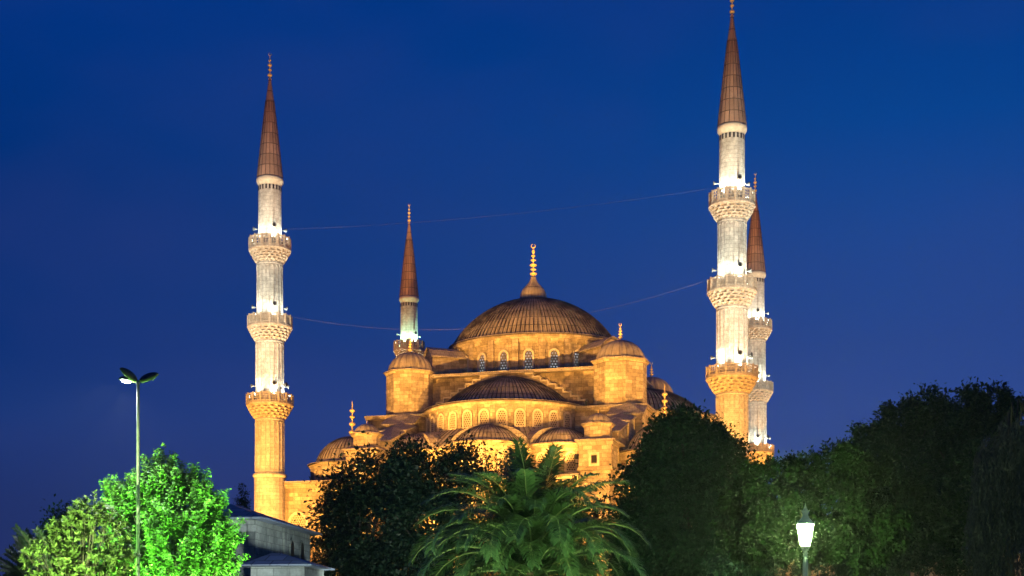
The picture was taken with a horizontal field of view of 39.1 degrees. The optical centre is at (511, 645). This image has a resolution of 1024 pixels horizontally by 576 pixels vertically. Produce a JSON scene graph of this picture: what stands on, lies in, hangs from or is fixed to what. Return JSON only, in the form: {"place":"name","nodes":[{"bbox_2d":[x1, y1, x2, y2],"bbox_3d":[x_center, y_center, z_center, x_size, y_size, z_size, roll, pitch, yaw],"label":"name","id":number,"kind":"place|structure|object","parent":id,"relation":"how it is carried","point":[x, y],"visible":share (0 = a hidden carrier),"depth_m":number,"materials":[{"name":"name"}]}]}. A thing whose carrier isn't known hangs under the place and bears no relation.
{"place":"outdoors","nodes":[
{"label":"outdoors","id":0,"kind":"place"},
{"bbox_2d":[158,504,334,575],"bbox_3d":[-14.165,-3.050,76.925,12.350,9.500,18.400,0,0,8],"label":"stone house","id":1,"kind":"structure","parent":0,"point":[272,546],"depth_m":75.11,"materials":[{"name":"grey stone"}]},
{"bbox_2d":[289,538,294,556],"bbox_3d":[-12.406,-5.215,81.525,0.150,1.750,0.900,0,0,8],"label":"window","id":2,"kind":"structure","parent":1,"relation":"in","point":[292,543],"depth_m":81.50,"materials":[{"name":"black glass"}]},
{"bbox_2d":[299,540,304,559],"bbox_3d":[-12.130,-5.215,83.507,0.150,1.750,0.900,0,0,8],"label":"window","id":3,"kind":"structure","parent":1,"relation":"in","point":[302,546],"depth_m":83.45,"materials":[{"name":"black glass"}]},
{"bbox_2d":[0,0,1023,575],"label":"sky","id":4,"kind":"structure","parent":0,"point":[884,139],"materials":[{"name":"blue"}]},
{"label":"ground","id":5,"kind":"structure","parent":0,"visible":0},
{"bbox_2d":[0,522,56,575],"bbox_3d":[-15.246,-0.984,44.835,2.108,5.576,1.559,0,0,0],"label":"feathery tree","id":6,"kind":"object","parent":5,"relation":"on","point":[9,567],"visible":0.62,"depth_m":44.56,"materials":[{"name":"green plant"}]},
{"bbox_2d":[18,493,99,575],"bbox_3d":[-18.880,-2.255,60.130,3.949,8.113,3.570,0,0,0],"label":"dark tree","id":7,"kind":"object","parent":5,"relation":"on","point":[59,515],"visible":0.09,"depth_m":59.75,"materials":[{"name":"green plant"}]},
{"bbox_2d":[18,489,142,575],"bbox_3d":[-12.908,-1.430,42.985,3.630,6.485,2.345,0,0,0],"label":"magnolia shrub","id":8,"kind":"object","parent":5,"relation":"on","point":[66,560],"visible":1,"depth_m":42.76,"materials":[{"name":"green plant"}]},
{"bbox_2d":[119,367,158,575],"bbox_3d":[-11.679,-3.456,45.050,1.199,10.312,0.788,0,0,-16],"label":"lamp post","id":9,"kind":"object","parent":5,"relation":"on","point":[129,376],"visible":1,"depth_m":44.95,"materials":[{"name":"metal"}]},
{"bbox_2d":[86,443,250,575],"bbox_3d":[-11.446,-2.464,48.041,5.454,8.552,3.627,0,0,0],"label":"maple tree","id":10,"kind":"object","parent":5,"relation":"on","point":[168,490],"visible":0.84,"depth_m":47.39,"materials":[{"name":"green plant"}]},
{"bbox_2d":[232,483,251,508],"bbox_3d":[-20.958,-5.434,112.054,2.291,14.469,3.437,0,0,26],"label":"cypress","id":11,"kind":"object","parent":5,"relation":"on","point":[242,502],"visible":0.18,"depth_m":111.81,"materials":[{"name":"green plant"}]},
{"bbox_2d":[246,54,293,520],"bbox_3d":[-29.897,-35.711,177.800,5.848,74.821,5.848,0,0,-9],"label":"minaret","id":12,"kind":"object","parent":5,"relation":"on","point":[269,406],"visible":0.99,"depth_m":176.40,"materials":[{"name":"stone"}]},
{"bbox_2d":[294,430,417,575],"bbox_3d":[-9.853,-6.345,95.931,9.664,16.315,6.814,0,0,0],"label":"dark tree","id":13,"kind":"object","parent":5,"relation":"on","point":[345,546],"visible":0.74,"depth_m":94.81,"materials":[{"name":"green plant"}]},
{"bbox_2d":[393,205,424,356],"bbox_3d":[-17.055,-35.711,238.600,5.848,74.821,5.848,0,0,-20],"label":"minaret","id":14,"kind":"object","parent":5,"relation":"on","point":[409,297],"visible":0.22,"depth_m":237.45,"materials":[{"name":"stone"}]},
{"bbox_2d":[360,429,502,575],"bbox_3d":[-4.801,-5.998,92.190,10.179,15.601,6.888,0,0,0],"label":"dark tree","id":15,"kind":"object","parent":5,"relation":"on","point":[408,494],"visible":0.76,"depth_m":90.99,"materials":[{"name":"green plant"}]},
{"bbox_2d":[450,432,535,575],"bbox_3d":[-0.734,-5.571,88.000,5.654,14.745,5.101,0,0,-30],"label":"tree","id":16,"kind":"object","parent":5,"relation":"on","point":[485,467],"visible":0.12,"depth_m":87.79,"materials":[{"name":"green plant"}]},
{"bbox_2d":[283,245,749,575],"bbox_3d":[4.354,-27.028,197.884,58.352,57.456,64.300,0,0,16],"label":"mosque","id":17,"kind":"structure","parent":5,"relation":"on","point":[588,391],"depth_m":181.76,"materials":[{"name":"beige stone"}]},
{"bbox_2d":[574,454,578,463],"bbox_3d":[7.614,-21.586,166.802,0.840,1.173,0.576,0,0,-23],"label":"floodlight","id":18,"kind":"object","parent":17,"relation":"attached to","point":[576,456],"visible":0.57,"depth_m":166.63,"materials":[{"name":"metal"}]},
{"bbox_2d":[407,436,651,575],"bbox_3d":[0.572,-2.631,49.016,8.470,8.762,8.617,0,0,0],"label":"palm tree","id":19,"kind":"object","parent":5,"relation":"on","point":[531,533],"visible":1,"depth_m":47.56,"materials":[{"name":"green plant"}]},
{"bbox_2d":[553,485,615,575],"bbox_3d":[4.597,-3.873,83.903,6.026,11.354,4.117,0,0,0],"label":"tree","id":20,"kind":"object","parent":5,"relation":"on","point":[593,513],"visible":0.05,"depth_m":83.57,"materials":[{"name":"green plant"}]},
{"bbox_2d":[597,397,785,575],"bbox_3d":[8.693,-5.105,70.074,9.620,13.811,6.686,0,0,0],"label":"round tree","id":21,"kind":"object","parent":5,"relation":"on","point":[683,468],"visible":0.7,"depth_m":68.57,"materials":[{"name":"green plant"}]},
{"bbox_2d":[705,0,758,458],"bbox_3d":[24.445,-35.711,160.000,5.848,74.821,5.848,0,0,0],"label":"minaret","id":22,"kind":"object","parent":5,"relation":"on","point":[731,378],"visible":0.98,"depth_m":158.61,"materials":[{"name":"stone"}]},
{"bbox_2d":[301,288,681,329],"bbox_3d":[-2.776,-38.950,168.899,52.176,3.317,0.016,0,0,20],"label":"light cable","id":23,"kind":"object","parent":22,"relation":"attached to","point":[486,327],"visible":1,"depth_m":168.97,"materials":[{"name":"metal"}]},
{"bbox_2d":[307,188,710,228],"bbox_3d":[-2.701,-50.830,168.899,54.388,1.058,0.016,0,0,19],"label":"light cable","id":24,"kind":"object","parent":22,"relation":"attached to","point":[506,214],"visible":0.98,"depth_m":167.96,"materials":[{"name":"metal"}]},
{"bbox_2d":[701,546,802,575],"bbox_3d":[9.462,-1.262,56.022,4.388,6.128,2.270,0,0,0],"label":"leafy shrub","id":25,"kind":"object","parent":5,"relation":"on","point":[716,565],"visible":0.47,"depth_m":55.74,"materials":[{"name":"green plant"}]},
{"bbox_2d":[747,174,773,481],"bbox_3d":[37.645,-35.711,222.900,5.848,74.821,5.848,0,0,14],"label":"minaret","id":26,"kind":"object","parent":5,"relation":"on","point":[759,333],"visible":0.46,"depth_m":221.50,"materials":[{"name":"stone"}]},
{"bbox_2d":[795,503,814,575],"bbox_3d":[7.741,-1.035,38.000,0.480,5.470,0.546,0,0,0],"label":"lantern post","id":27,"kind":"object","parent":5,"relation":"on","point":[805,525],"visible":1,"depth_m":37.91,"materials":[{"name":"white glass"}]},
{"bbox_2d":[709,435,918,575],"bbox_3d":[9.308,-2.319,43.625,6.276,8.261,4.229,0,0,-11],"label":"leafy tree","id":28,"kind":"object","parent":5,"relation":"on","point":[764,525],"visible":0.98,"depth_m":43.05,"materials":[{"name":"green plant"}]},
{"bbox_2d":[811,546,901,575],"bbox_3d":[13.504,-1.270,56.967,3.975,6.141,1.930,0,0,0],"label":"leafy shrub","id":29,"kind":"object","parent":5,"relation":"on","point":[838,570],"visible":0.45,"depth_m":56.77,"materials":[{"name":"green plant"}]},
{"bbox_2d":[825,442,972,575],"bbox_3d":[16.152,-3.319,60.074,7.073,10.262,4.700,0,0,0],"label":"leafy tree","id":30,"kind":"object","parent":5,"relation":"on","point":[937,503],"visible":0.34,"depth_m":58.91,"materials":[{"name":"green plant"}]},
{"bbox_2d":[774,553,1023,575],"bbox_3d":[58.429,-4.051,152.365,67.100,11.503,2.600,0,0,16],"label":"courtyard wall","id":31,"kind":"structure","parent":5,"relation":"on","point":[815,574],"depth_m":155.90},
{"bbox_2d":[823,380,978,575],"bbox_3d":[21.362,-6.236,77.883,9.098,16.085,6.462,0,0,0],"label":"plane tree","id":32,"kind":"object","parent":5,"relation":"on","point":[914,416],"visible":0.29,"depth_m":77.10,"materials":[{"name":"green plant"}]},
{"bbox_2d":[903,375,1023,572],"bbox_3d":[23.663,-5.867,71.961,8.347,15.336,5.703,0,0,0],"label":"plane tree","id":33,"kind":"object","parent":5,"relation":"on","point":[979,414],"visible":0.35,"depth_m":71.20,"materials":[{"name":"green plant"}]},
{"bbox_2d":[960,399,1023,575],"bbox_3d":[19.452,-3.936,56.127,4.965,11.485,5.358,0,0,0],"label":"weeping tree","id":34,"kind":"object","parent":5,"relation":"on","point":[996,498],"visible":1,"depth_m":54.88,"materials":[{"name":"green plant"}]}
]}

